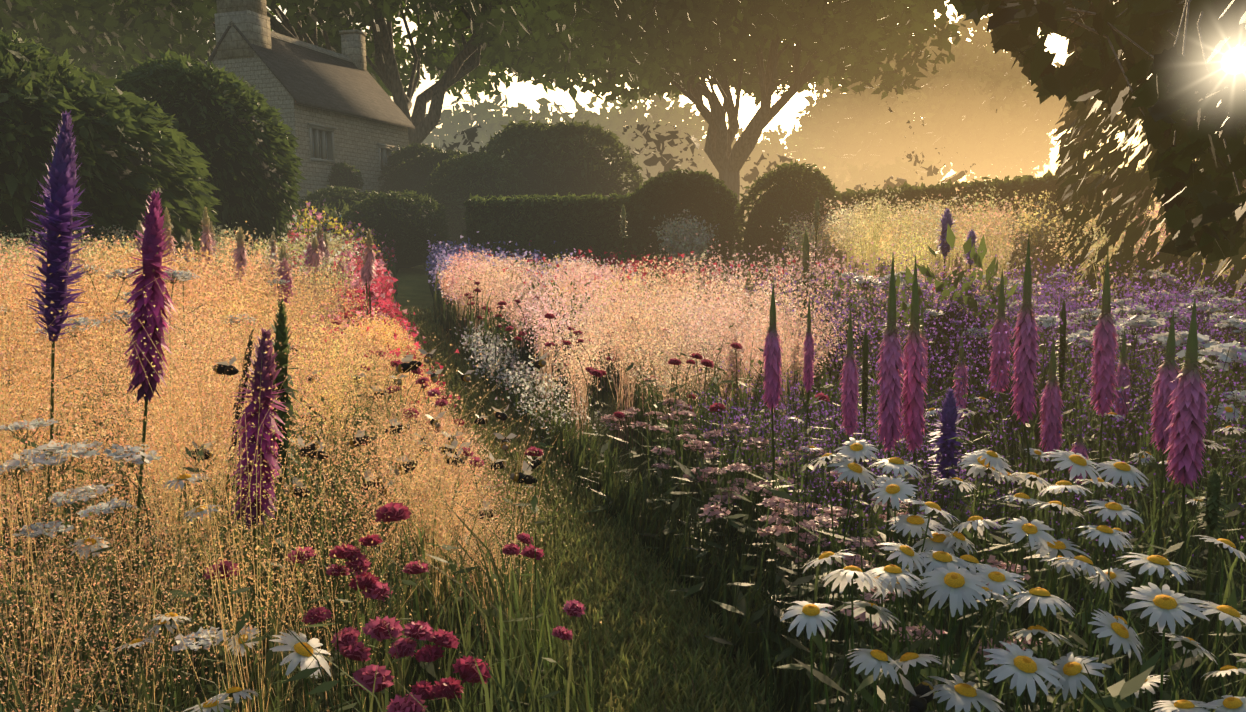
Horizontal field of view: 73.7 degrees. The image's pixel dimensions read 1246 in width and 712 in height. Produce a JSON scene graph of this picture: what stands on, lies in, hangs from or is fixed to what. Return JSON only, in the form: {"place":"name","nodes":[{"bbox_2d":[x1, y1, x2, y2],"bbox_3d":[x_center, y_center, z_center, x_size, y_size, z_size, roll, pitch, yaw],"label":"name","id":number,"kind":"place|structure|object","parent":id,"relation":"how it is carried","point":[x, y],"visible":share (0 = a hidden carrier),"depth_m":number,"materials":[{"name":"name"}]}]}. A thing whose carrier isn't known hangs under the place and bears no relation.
{"place":"outdoors","nodes":[
{"label":"outdoors","id":0,"kind":"place"},
{"bbox_2d":[0,247,1242,711],"bbox_3d":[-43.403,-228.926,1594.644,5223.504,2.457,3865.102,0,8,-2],"label":"ground","id":1,"kind":"structure","parent":0,"point":[636,465],"depth_m":3.21,"materials":[{"name":"soil"}]},
{"bbox_2d":[205,0,414,214],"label":"cottage","id":2,"kind":"structure","parent":1,"relation":"on","point":[336,107],"depth_m":32.62,"materials":[{"name":"stone"}]},
{"bbox_2d":[0,0,642,145],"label":"tree","id":3,"kind":"object","parent":1,"relation":"on","point":[524,41],"visible":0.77,"depth_m":44.13,"materials":[{"name":"green plant"}]},
{"bbox_2d":[0,28,645,268],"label":"shrubs","id":4,"kind":"object","parent":1,"relation":"on","point":[189,141],"visible":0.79,"depth_m":15.70,"materials":[{"name":"green plant"}]},
{"bbox_2d":[421,239,466,267],"bbox_3d":[-5.582,-3.089,25.415,3.197,1.663,0.129,4,9,28],"label":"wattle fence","id":5,"kind":"object","parent":1,"relation":"on","point":[425,265],"visible":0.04,"depth_m":25.12,"materials":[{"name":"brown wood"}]},
{"bbox_2d":[192,343,943,711],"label":"flowers","id":6,"kind":"object","parent":1,"relation":"on","point":[922,697],"visible":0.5,"depth_m":2.97,"materials":[{"name":"plant"}]},
{"bbox_2d":[396,263,807,711],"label":"mown path","id":7,"kind":"structure","parent":1,"relation":"on","point":[413,288],"depth_m":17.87,"materials":[{"name":"green plant"}]},
{"bbox_2d":[0,181,1245,711],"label":"flowers","id":8,"kind":"object","parent":1,"relation":"on","point":[908,237],"visible":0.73,"depth_m":5.01,"materials":[{"name":"beige plant"}]},
{"bbox_2d":[0,111,1245,711],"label":"planting","id":9,"kind":"object","parent":1,"relation":"on","point":[518,612],"depth_m":2.75,"materials":[{"name":"plant"}]},
{"bbox_2d":[569,0,965,261],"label":"tree","id":10,"kind":"object","parent":1,"relation":"on","point":[687,48],"visible":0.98,"depth_m":40.40,"materials":[{"name":"green plant"}]},
{"bbox_2d":[422,90,1164,244],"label":"trees","id":11,"kind":"object","parent":1,"relation":"on","point":[656,140],"visible":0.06,"depth_m":63.05,"materials":[{"name":"beige plant"}]},
{"bbox_2d":[462,160,1155,295],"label":"hedges","id":12,"kind":"object","parent":1,"relation":"on","point":[570,223],"visible":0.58,"depth_m":20.95,"materials":[{"name":"green plant"}]},
{"bbox_2d":[791,11,1071,182],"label":"misty tree","id":13,"kind":"object","parent":1,"relation":"on","point":[978,108],"visible":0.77,"depth_m":78.69,"materials":[{"name":"yellow plant"}]},
{"bbox_2d":[1051,1,1245,361],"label":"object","id":14,"kind":"object","parent":1,"relation":"on","point":[1074,145],"visible":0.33,"depth_m":9.20,"materials":[{"name":"green plant"}]},
{"bbox_2d":[949,0,1245,263],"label":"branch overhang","id":15,"kind":"object","parent":14,"relation":"attached to","point":[1162,68],"visible":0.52,"depth_m":4.60,"materials":[{"name":"green plant"}]},
{"bbox_2d":[114,0,1195,182],"label":"sky","id":16,"kind":"structure","parent":0,"point":[520,92],"materials":[{"name":"white"}]}
]}

